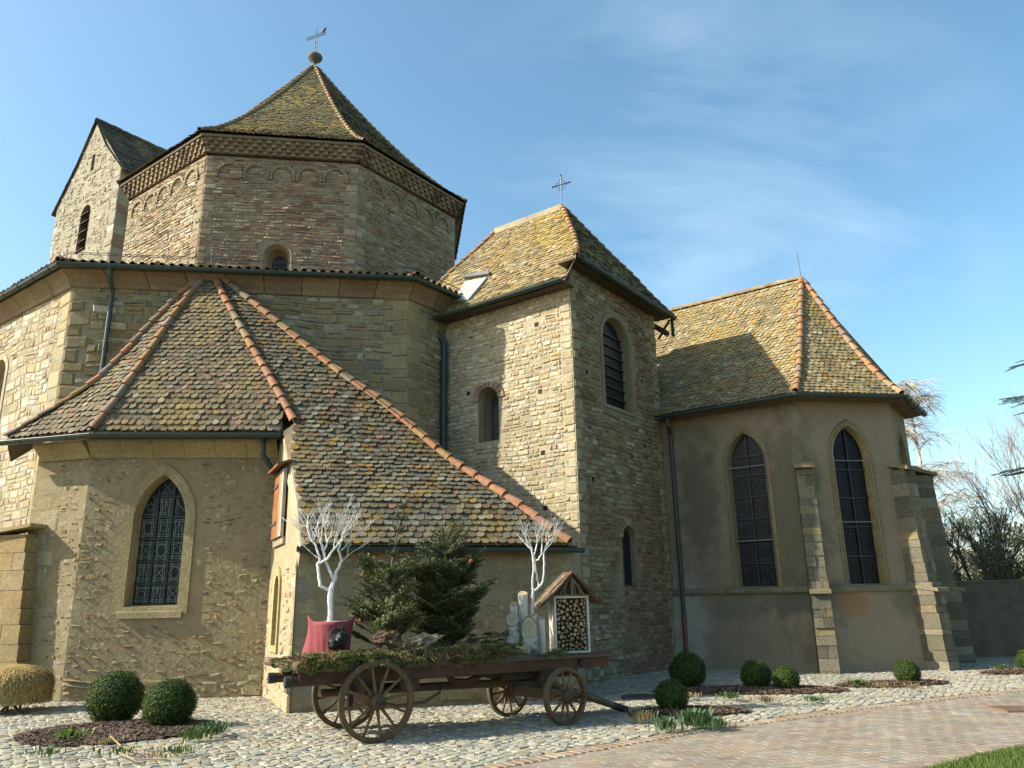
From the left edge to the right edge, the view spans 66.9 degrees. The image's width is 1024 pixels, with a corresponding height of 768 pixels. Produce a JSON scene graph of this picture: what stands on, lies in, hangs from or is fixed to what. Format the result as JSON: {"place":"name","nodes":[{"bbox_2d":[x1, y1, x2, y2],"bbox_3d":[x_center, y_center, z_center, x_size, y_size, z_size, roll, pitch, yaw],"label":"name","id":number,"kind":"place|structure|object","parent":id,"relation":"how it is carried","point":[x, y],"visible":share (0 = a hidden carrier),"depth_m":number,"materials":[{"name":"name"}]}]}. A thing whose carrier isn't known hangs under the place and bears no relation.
{"place":"outdoors","nodes":[
{"label":"outdoors","id":0,"kind":"place"},
{"bbox_2d":[0,656,1023,767],"bbox_3d":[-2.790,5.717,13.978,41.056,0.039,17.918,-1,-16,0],"label":"cobbled yard","id":1,"kind":"structure","parent":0,"point":[425,729],"depth_m":10.85,"materials":[{"name":"stone"}]},
{"bbox_2d":[0,664,57,712],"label":"straw bundle","id":2,"kind":"object","parent":1,"relation":"on","point":[21,685],"visible":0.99,"depth_m":13.13,"materials":[{"name":"yellow plant"}]},
{"bbox_2d":[19,744,70,756],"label":"herb clump","id":3,"kind":"object","parent":1,"relation":"on","point":[49,751],"visible":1,"depth_m":9.01,"materials":[{"name":"green plant"}]},
{"bbox_2d":[81,743,142,757],"bbox_3d":[-4.639,4.245,8.976,0.558,0.073,0.501,1,-16,-8],"label":"herb clump","id":4,"kind":"object","parent":1,"relation":"on","point":[124,750],"visible":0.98,"depth_m":9.02,"materials":[{"name":"green plant"}]},
{"bbox_2d":[12,719,224,746],"bbox_3d":[-5.511,4.844,10.814,2.730,0.114,2.166,-1,-16,0],"label":"planting bed","id":5,"kind":"object","parent":1,"relation":"on","point":[140,730],"visible":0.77,"depth_m":10.49,"materials":[{"name":"brown soil"}]},
{"bbox_2d":[38,726,94,739],"bbox_3d":[-5.828,4.601,10.211,0.488,0.104,0.550,-5,-16,15],"label":"herb clump","id":6,"kind":"object","parent":5,"relation":"on","point":[65,733],"visible":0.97,"depth_m":10.18,"materials":[{"name":"green plant"}]},
{"bbox_2d":[72,734,135,748],"bbox_3d":[-5.186,4.488,9.761,0.718,0.052,0.878,-2,-16,5],"label":"herb clump","id":7,"kind":"object","parent":5,"relation":"on","point":[104,740],"visible":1,"depth_m":9.76,"materials":[{"name":"green plant"}]},
{"bbox_2d":[83,669,145,721],"bbox_3d":[-6.095,4.834,11.912,0.893,0.852,0.904,-5,-8,42],"label":"box ball","id":8,"kind":"object","parent":5,"relation":"on","point":[114,695],"visible":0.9,"depth_m":11.69,"materials":[{"name":"green plant"}]},
{"bbox_2d":[110,735,159,755],"bbox_3d":[-4.648,4.372,9.366,0.144,0.017,1.966,12,-21,-40],"label":"fallen stem","id":9,"kind":"object","parent":5,"relation":"on","point":[132,748],"visible":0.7,"depth_m":9.07,"materials":[{"name":"brown wood"}]},
{"bbox_2d":[141,677,198,726],"bbox_3d":[-4.988,4.670,11.277,0.805,0.768,0.815,-19,-11,22],"label":"box ball","id":10,"kind":"object","parent":5,"relation":"on","point":[169,702],"visible":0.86,"depth_m":11.07,"materials":[{"name":"green plant"}]},
{"bbox_2d":[119,752,166,759],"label":"fallen stem","id":11,"kind":"object","parent":1,"relation":"on","point":[142,759],"visible":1,"depth_m":8.48,"materials":[{"name":"brown wood"}]},
{"bbox_2d":[123,748,180,762],"bbox_3d":[-4.029,4.194,8.798,0.746,0.052,0.741,14,-22,-42],"label":"herb clump","id":12,"kind":"object","parent":1,"relation":"on","point":[152,753],"visible":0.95,"depth_m":8.74,"materials":[{"name":"green plant"}]},
{"bbox_2d":[153,743,206,756],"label":"herb clump","id":13,"kind":"object","parent":1,"relation":"on","point":[177,749],"visible":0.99,"depth_m":8.97,"materials":[{"name":"green plant"}]},
{"bbox_2d":[175,724,225,742],"bbox_3d":[-4.074,4.489,10.006,0.545,0.144,0.674,-12,-19,33],"label":"herb clump","id":14,"kind":"object","parent":1,"relation":"on","point":[194,733],"visible":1,"depth_m":9.93,"materials":[{"name":"green plant"}]},
{"bbox_2d":[184,718,242,735],"bbox_3d":[-3.990,4.567,10.328,0.525,0.166,0.714,-13,-20,37],"label":"herb clump","id":15,"kind":"object","parent":1,"relation":"on","point":[218,729],"visible":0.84,"depth_m":10.26,"materials":[{"name":"green plant"}]},
{"bbox_2d":[0,248,585,713],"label":"sacristy","id":16,"kind":"structure","parent":1,"relation":"on","point":[150,560],"depth_m":15.54,"materials":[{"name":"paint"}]},
{"bbox_2d":[112,464,195,614],"bbox_3d":[-7.167,3.127,15.789,1.420,2.989,0.350,0,-16,-5],"label":"window","id":17,"kind":"structure","parent":16,"relation":"in","point":[153,573],"depth_m":15.77,"materials":[{"name":"glass"}]},
{"bbox_2d":[268,567,281,652],"bbox_3d":[-4.288,4.221,14.556,0.340,1.532,0.840,6,-17,-24],"label":"window","id":18,"kind":"structure","parent":16,"relation":"in","point":[277,580],"depth_m":14.60,"materials":[{"name":"stone"}]},
{"bbox_2d":[263,651,628,743],"bbox_3d":[-0.663,4.322,10.999,5.381,1.027,1.881,7,-18,-26],"label":"farm wagon","id":19,"kind":"object","parent":1,"relation":"on","point":[535,677],"visible":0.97,"depth_m":10.69,"materials":[{"name":"brown wood"}]},
{"bbox_2d":[302,615,355,659],"bbox_3d":[-2.488,3.438,10.438,0.675,0.653,0.547,9,-19,-31],"label":"cloth wrapped pot","id":20,"kind":"object","parent":19,"relation":"on","point":[317,637],"visible":0.58,"depth_m":10.30,"materials":[{"name":"fabric"}]},
{"bbox_2d":[283,494,373,620],"bbox_3d":[-2.524,2.377,10.764,1.384,1.772,0.679,0,-16,-4],"label":"white painted tree","id":21,"kind":"object","parent":20,"relation":"on","point":[330,589],"visible":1,"depth_m":10.77,"materials":[{"name":"paint"}]},
{"bbox_2d":[339,497,430,648],"bbox_3d":[-1.766,2.753,11.009,1.317,2.285,1.222,-1,-16,0],"label":"fir tree","id":22,"kind":"object","parent":19,"relation":"on","point":[375,615],"visible":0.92,"depth_m":10.76,"materials":[{"name":"green plant"}]},
{"bbox_2d":[268,631,576,675],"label":"cut branches","id":23,"kind":"object","parent":19,"relation":"on","point":[473,652],"visible":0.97,"depth_m":10.29,"materials":[{"name":"green plant"}]},
{"bbox_2d":[327,626,348,649],"bbox_3d":[-2.268,3.312,10.084,0.275,0.305,0.263,-1,-16,0],"label":"bark stump","id":24,"kind":"object","parent":23,"relation":"on","point":[338,637],"visible":0.98,"depth_m":10.01,"materials":[{"name":"grey wood"}]},
{"bbox_2d":[372,629,403,648],"bbox_3d":[-1.663,3.412,10.356,0.440,0.250,0.238,-1,-16,0],"label":"driftwood root","id":25,"kind":"object","parent":23,"relation":"on","point":[390,638],"visible":1,"depth_m":10.30,"materials":[{"name":"brown wood"}]},
{"bbox_2d":[387,603,405,639],"bbox_3d":[-1.589,3.334,10.742,0.256,0.575,0.219,-8,-17,23],"label":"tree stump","id":26,"kind":"object","parent":23,"relation":"on","point":[398,627],"visible":0.38,"depth_m":10.67,"materials":[{"name":"brown wood"}]},
{"bbox_2d":[405,641,422,650],"bbox_3d":[-1.319,3.528,10.430,0.250,0.132,0.132,-1,-16,0],"label":"driftwood root","id":27,"kind":"object","parent":23,"relation":"on","point":[410,645],"visible":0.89,"depth_m":10.38,"materials":[{"name":"grey wood"}]},
{"bbox_2d":[401,632,444,652],"bbox_3d":[-1.216,3.508,10.513,0.620,0.267,0.283,-1,-16,0],"label":"driftwood root","id":28,"kind":"object","parent":23,"relation":"on","point":[426,640],"visible":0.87,"depth_m":10.46,"materials":[{"name":"grey wood"}]},
{"bbox_2d":[400,516,498,645],"bbox_3d":[-0.940,3.021,11.552,1.546,2.025,1.497,-1,-16,0],"label":"fir tree","id":29,"kind":"object","parent":19,"relation":"on","point":[442,578],"visible":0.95,"depth_m":11.27,"materials":[{"name":"green plant"}]},
{"bbox_2d":[505,612,519,648],"bbox_3d":[0.008,3.725,11.550,0.214,0.627,0.210,-1,-16,0],"label":"birch log","id":30,"kind":"object","parent":19,"relation":"on","point":[512,628],"visible":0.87,"depth_m":11.50,"materials":[{"name":"white wood"}]},
{"bbox_2d":[510,602,517,614],"bbox_3d":[0.035,3.741,11.874,0.122,0.772,0.120,-1,-16,0],"label":"birch log","id":31,"kind":"object","parent":19,"relation":"on","point":[513,606],"visible":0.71,"depth_m":11.92,"materials":[{"name":"white wood"}]},
{"bbox_2d":[515,646,526,652],"bbox_3d":[0.103,3.903,11.210,0.180,0.214,0.257,4,-16,-16],"label":"log slice","id":32,"kind":"object","parent":19,"relation":"on","point":[523,648],"visible":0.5,"depth_m":11.15,"materials":[{"name":"brown wood"}]},
{"bbox_2d":[518,591,527,645],"bbox_3d":[0.175,3.667,11.922,0.152,0.936,0.150,-1,-16,0],"label":"birch log","id":33,"kind":"object","parent":19,"relation":"on","point":[522,605],"visible":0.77,"depth_m":11.93,"materials":[{"name":"white wood"}]},
{"bbox_2d":[521,616,538,655],"bbox_3d":[0.262,3.749,11.547,0.255,0.571,0.250,-1,-16,0],"label":"birch log","id":34,"kind":"object","parent":19,"relation":"on","point":[529,632],"visible":0.93,"depth_m":11.51,"materials":[{"name":"white wood"}]},
{"bbox_2d":[529,611,537,627],"bbox_3d":[0.332,3.808,11.870,0.132,0.632,0.130,-1,-16,0],"label":"birch log","id":35,"kind":"object","parent":19,"relation":"on","point":[535,616],"visible":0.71,"depth_m":11.90,"materials":[{"name":"white wood"}]},
{"bbox_2d":[515,514,563,615],"bbox_3d":[0.453,3.006,12.063,0.855,2.097,0.538,-1,-16,0],"label":"white painted tree","id":36,"kind":"object","parent":19,"relation":"on","point":[534,560],"visible":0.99,"depth_m":12.19,"materials":[{"name":"paint"}]},
{"bbox_2d":[538,616,545,654],"bbox_3d":[0.457,3.823,11.791,0.102,0.555,0.100,-1,-16,0],"label":"birch log","id":37,"kind":"object","parent":19,"relation":"on","point":[541,626],"visible":0.98,"depth_m":11.75,"materials":[{"name":"white wood"}]},
{"bbox_2d":[530,571,605,652],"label":"insect hotel","id":38,"kind":"structure","parent":19,"relation":"on","point":[568,597],"depth_m":12.11,"materials":[{"name":"brown wood"}]},
{"bbox_2d":[590,637,613,643],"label":"fir branch","id":39,"kind":"object","parent":19,"relation":"on","point":[606,639],"visible":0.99,"depth_m":12.36,"materials":[{"name":"green plant"}]},
{"bbox_2d":[621,694,654,699],"bbox_3d":[2.283,5.539,13.698,0.720,0.046,0.720,-1,-16,0],"label":"manhole cover","id":40,"kind":"object","parent":1,"relation":"on","point":[639,696],"visible":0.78,"depth_m":13.62,"materials":[{"name":"metal"}]},
{"bbox_2d":[623,708,657,721],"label":"herb clump","id":41,"kind":"object","parent":1,"relation":"on","point":[645,716],"visible":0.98,"depth_m":10.75,"materials":[{"name":"beige plant"}]},
{"bbox_2d":[643,715,684,732],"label":"herb clump","id":42,"kind":"object","parent":1,"relation":"on","point":[665,723],"visible":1,"depth_m":9.93,"materials":[{"name":"green plant"}]},
{"bbox_2d":[668,650,706,686],"bbox_3d":[3.456,5.634,15.224,0.763,0.769,0.784,-4,-14,-9],"label":"box ball","id":43,"kind":"object","parent":1,"relation":"on","point":[687,669],"visible":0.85,"depth_m":15.01,"materials":[{"name":"green plant"}]},
{"bbox_2d":[627,705,750,718],"bbox_3d":[2.666,4.945,11.710,1.907,0.112,0.998,-1,-16,0],"label":"planting bed","id":44,"kind":"object","parent":1,"relation":"on","point":[722,710],"visible":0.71,"depth_m":11.56,"materials":[{"name":"brown soil"}]},
{"bbox_2d":[654,678,689,708],"bbox_3d":[2.464,4.825,11.972,0.559,0.548,0.544,-10,-27,27],"label":"box ball","id":45,"kind":"object","parent":44,"relation":"on","point":[673,694],"visible":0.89,"depth_m":11.83,"materials":[{"name":"green plant"}]},
{"bbox_2d":[661,706,717,728],"bbox_3d":[2.361,4.415,10.286,0.671,0.206,0.690,-10,-18,28],"label":"herb clump","id":46,"kind":"object","parent":1,"relation":"on","point":[694,717],"visible":0.98,"depth_m":10.16,"materials":[{"name":"green plant"}]},
{"bbox_2d":[688,692,703,698],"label":"herb clump","id":47,"kind":"object","parent":1,"relation":"on","point":[690,695],"visible":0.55,"depth_m":13.19,"materials":[{"name":"beige plant"}]},
{"bbox_2d":[704,716,736,729],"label":"herb clump","id":48,"kind":"object","parent":1,"relation":"on","point":[715,722],"visible":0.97,"depth_m":10.01,"materials":[{"name":"green plant"}]},
{"bbox_2d":[710,691,743,699],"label":"herb clump","id":49,"kind":"object","parent":1,"relation":"on","point":[729,694],"visible":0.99,"depth_m":12.96,"materials":[{"name":"green plant"}]},
{"bbox_2d":[651,684,849,695],"bbox_3d":[4.379,5.653,14.327,3.593,0.114,1.333,-1,-16,0],"label":"planting bed","id":50,"kind":"object","parent":1,"relation":"on","point":[769,689],"visible":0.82,"depth_m":13.99,"materials":[{"name":"brown soil"}]},
{"bbox_2d":[739,659,771,686],"bbox_3d":[4.648,5.551,14.778,0.627,0.615,0.610,-8,-19,-1],"label":"box ball","id":51,"kind":"object","parent":50,"relation":"on","point":[755,673],"visible":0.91,"depth_m":14.61,"materials":[{"name":"green plant"}]},
{"bbox_2d":[772,665,800,688],"bbox_3d":[5.070,5.457,14.325,0.529,0.519,0.515,14,-16,-27],"label":"box ball","id":52,"kind":"object","parent":50,"relation":"on","point":[784,676],"visible":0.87,"depth_m":14.19,"materials":[{"name":"green plant"}]},
{"bbox_2d":[749,695,781,703],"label":"herb clump","id":53,"kind":"object","parent":1,"relation":"on","point":[764,698],"visible":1,"depth_m":12.40,"materials":[{"name":"beige plant"}]},
{"bbox_2d":[803,695,834,701],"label":"herb clump","id":54,"kind":"object","parent":1,"relation":"on","point":[813,698],"visible":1,"depth_m":12.44,"materials":[{"name":"green plant"}]},
{"bbox_2d":[834,679,949,688],"bbox_3d":[7.345,5.756,14.889,2.341,0.114,0.958,-1,-16,0],"label":"planting bed","id":55,"kind":"object","parent":1,"relation":"on","point":[892,683],"visible":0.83,"depth_m":14.71,"materials":[{"name":"brown soil"}]},
{"bbox_2d":[844,678,870,686],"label":"herb clump","id":56,"kind":"object","parent":55,"relation":"on","point":[856,681],"visible":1,"depth_m":14.64,"materials":[{"name":"green plant"}]},
{"bbox_2d":[862,681,898,687],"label":"herb clump","id":57,"kind":"object","parent":55,"relation":"on","point":[879,685],"visible":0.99,"depth_m":14.18,"materials":[{"name":"beige plant"}]},
{"bbox_2d":[893,659,921,680],"bbox_3d":[7.726,5.638,15.144,0.529,0.519,0.515,-14,-23,29],"label":"box ball","id":58,"kind":"object","parent":55,"relation":"on","point":[904,670],"visible":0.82,"depth_m":15.01,"materials":[{"name":"green plant"}]},
{"bbox_2d":[889,683,933,689],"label":"herb clump","id":59,"kind":"object","parent":55,"relation":"on","point":[913,686],"visible":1,"depth_m":13.73,"materials":[{"name":"beige plant"}]},
{"bbox_2d":[939,481,1023,580],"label":"budding shrub","id":60,"kind":"object","parent":1,"relation":"on","point":[963,562],"visible":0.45,"depth_m":24.40,"materials":[{"name":"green plant"}]},
{"bbox_2d":[947,476,1023,580],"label":"budding shrub","id":61,"kind":"object","parent":1,"relation":"on","point":[999,561],"visible":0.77,"depth_m":23.80,"materials":[{"name":"green plant"}]},
{"bbox_2d":[980,667,1023,674],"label":"planting bed","id":62,"kind":"object","parent":1,"relation":"on","point":[1011,671],"visible":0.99,"depth_m":16.54,"materials":[{"name":"brown soil"}]},
{"bbox_2d":[990,664,1014,668],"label":"herb clump","id":63,"kind":"object","parent":62,"relation":"on","point":[1002,666],"visible":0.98,"depth_m":17.24,"materials":[{"name":"green plant"}]},
{"bbox_2d":[1014,649,1023,667],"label":"box ball","id":64,"kind":"object","parent":62,"relation":"on","point":[1019,660],"visible":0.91,"depth_m":17.20,"materials":[{"name":"green plant"}]},
{"bbox_2d":[990,360,1023,477],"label":"spruce tree","id":65,"kind":"object","parent":1,"relation":"on","point":[1022,403],"visible":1,"depth_m":19.86,"materials":[{"name":"green plant"}]},
{"bbox_2d":[0,0,1023,579],"label":"sky","id":66,"kind":"structure","parent":0,"point":[707,145],"materials":[{"name":"blue"}]},
{"bbox_2d":[472,688,1023,767],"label":"paved path","id":67,"kind":"structure","parent":0,"point":[922,733],"depth_m":9.21,"materials":[{"name":"ceramic"}]},
{"bbox_2d":[986,705,1023,712],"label":"manhole cover","id":68,"kind":"object","parent":67,"relation":"on","point":[1014,709],"visible":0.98,"depth_m":11.39,"materials":[{"name":"metal"}]},
{"bbox_2d":[917,741,1023,767],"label":"lawn","id":69,"kind":"structure","parent":0,"point":[1003,757],"depth_m":7.84,"materials":[{"name":"green plant"}]},
{"label":"ground","id":70,"kind":"structure","parent":0,"visible":0},
{"bbox_2d":[0,27,466,566],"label":"octagonal church","id":71,"kind":"structure","parent":70,"relation":"on","point":[312,205],"depth_m":24.14,"materials":[{"name":"stone"}]},
{"bbox_2d":[0,354,8,416],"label":"window","id":72,"kind":"structure","parent":71,"relation":"in","point":[4,362],"depth_m":20.52,"materials":[{"name":"stone"}]},
{"bbox_2d":[48,117,166,263],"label":"bell tower","id":73,"kind":"structure","parent":71,"relation":"on","point":[90,212],"depth_m":37.37,"materials":[{"name":"stone"}]},
{"bbox_2d":[75,204,90,253],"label":"window","id":74,"kind":"structure","parent":73,"relation":"in","point":[82,227],"depth_m":37.32,"materials":[{"name":"glass"}]},
{"bbox_2d":[90,153,95,171],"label":"window","id":75,"kind":"structure","parent":73,"relation":"in","point":[93,156],"depth_m":37.96,"materials":[{"name":"stone"}]},
{"bbox_2d":[261,243,291,270],"bbox_3d":[-7.319,-3.355,24.236,0.898,2.071,0.613,-1,-16,0],"label":"window","id":76,"kind":"structure","parent":71,"relation":"in","point":[275,252],"depth_m":24.42,"materials":[{"name":"stone"}]},
{"bbox_2d":[433,175,676,682],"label":"chapel tower","id":77,"kind":"structure","parent":70,"relation":"on","point":[549,397],"depth_m":19.37,"materials":[{"name":"stone"}]},
{"bbox_2d":[478,387,498,442],"bbox_3d":[-0.469,0.804,19.682,0.660,1.403,0.420,-12,-19,35],"label":"window","id":78,"kind":"structure","parent":77,"relation":"in","point":[488,402],"depth_m":19.84,"materials":[{"name":"stone"}]},
{"bbox_2d":[599,313,635,417],"bbox_3d":[2.642,-0.546,20.171,0.260,2.671,1.680,-12,-19,35],"label":"window","id":79,"kind":"structure","parent":77,"relation":"in","point":[618,389],"depth_m":20.45,"materials":[{"name":"glass"}]},
{"bbox_2d":[621,526,637,585],"bbox_3d":[2.796,4.160,18.825,0.140,1.444,0.660,-12,-19,35],"label":"window","id":80,"kind":"structure","parent":77,"relation":"in","point":[630,578],"depth_m":18.95,"materials":[{"name":"glass"}]},
{"bbox_2d":[628,252,975,673],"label":"gothic choir","id":81,"kind":"structure","parent":70,"relation":"on","point":[807,533],"depth_m":19.49,"materials":[{"name":"paint"}]},
{"bbox_2d":[723,428,782,587],"bbox_3d":[6.056,3.112,19.621,1.220,4.075,0.256,-12,-19,35],"label":"window","id":82,"kind":"structure","parent":81,"relation":"in","point":[753,535],"depth_m":19.64,"materials":[{"name":"glass"}]},
{"bbox_2d":[828,420,890,584],"bbox_3d":[8.418,2.895,19.012,1.180,4.076,0.256,1,-16,-8],"label":"window","id":83,"kind":"structure","parent":81,"relation":"in","point":[851,464],"depth_m":19.03,"materials":[{"name":"glass"}]},
{"bbox_2d":[897,428,909,469],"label":"window","id":84,"kind":"structure","parent":81,"relation":"in","point":[903,457],"depth_m":20.63,"materials":[{"name":"stone"}]},
{"bbox_2d":[894,378,1011,547],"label":"birch tree","id":85,"kind":"object","parent":70,"relation":"on","point":[918,399],"visible":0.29,"depth_m":41.82,"materials":[{"name":"brown plant"}]},
{"bbox_2d":[949,546,974,579],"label":"bare tree","id":86,"kind":"object","parent":70,"relation":"on","point":[960,563],"visible":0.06,"depth_m":43.31,"materials":[{"name":"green plant"}]},
{"bbox_2d":[924,381,1023,539],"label":"bare tree","id":87,"kind":"object","parent":70,"relation":"on","point":[1008,443],"visible":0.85,"depth_m":32.13,"materials":[{"name":"brown plant"}]},
{"bbox_2d":[950,547,1013,579],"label":"distant tree","id":88,"kind":"object","parent":70,"relation":"on","point":[973,562],"visible":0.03,"depth_m":76.96,"materials":[{"name":"green plant"}]},
{"bbox_2d":[950,552,1023,580],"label":"hedge","id":89,"kind":"object","parent":70,"relation":"on","point":[978,576],"depth_m":30.26,"materials":[{"name":"green plant"}]},
{"bbox_2d":[955,579,1023,657],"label":"boundary wall","id":90,"kind":"structure","parent":70,"relation":"on","point":[994,610],"depth_m":21.41,"materials":[{"name":"grey concrete"}]},
{"bbox_2d":[965,521,1023,579],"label":"distant tree","id":91,"kind":"object","parent":70,"relation":"on","point":[1012,545],"visible":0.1,"depth_m":68.50,"materials":[{"name":"green plant"}]}
]}

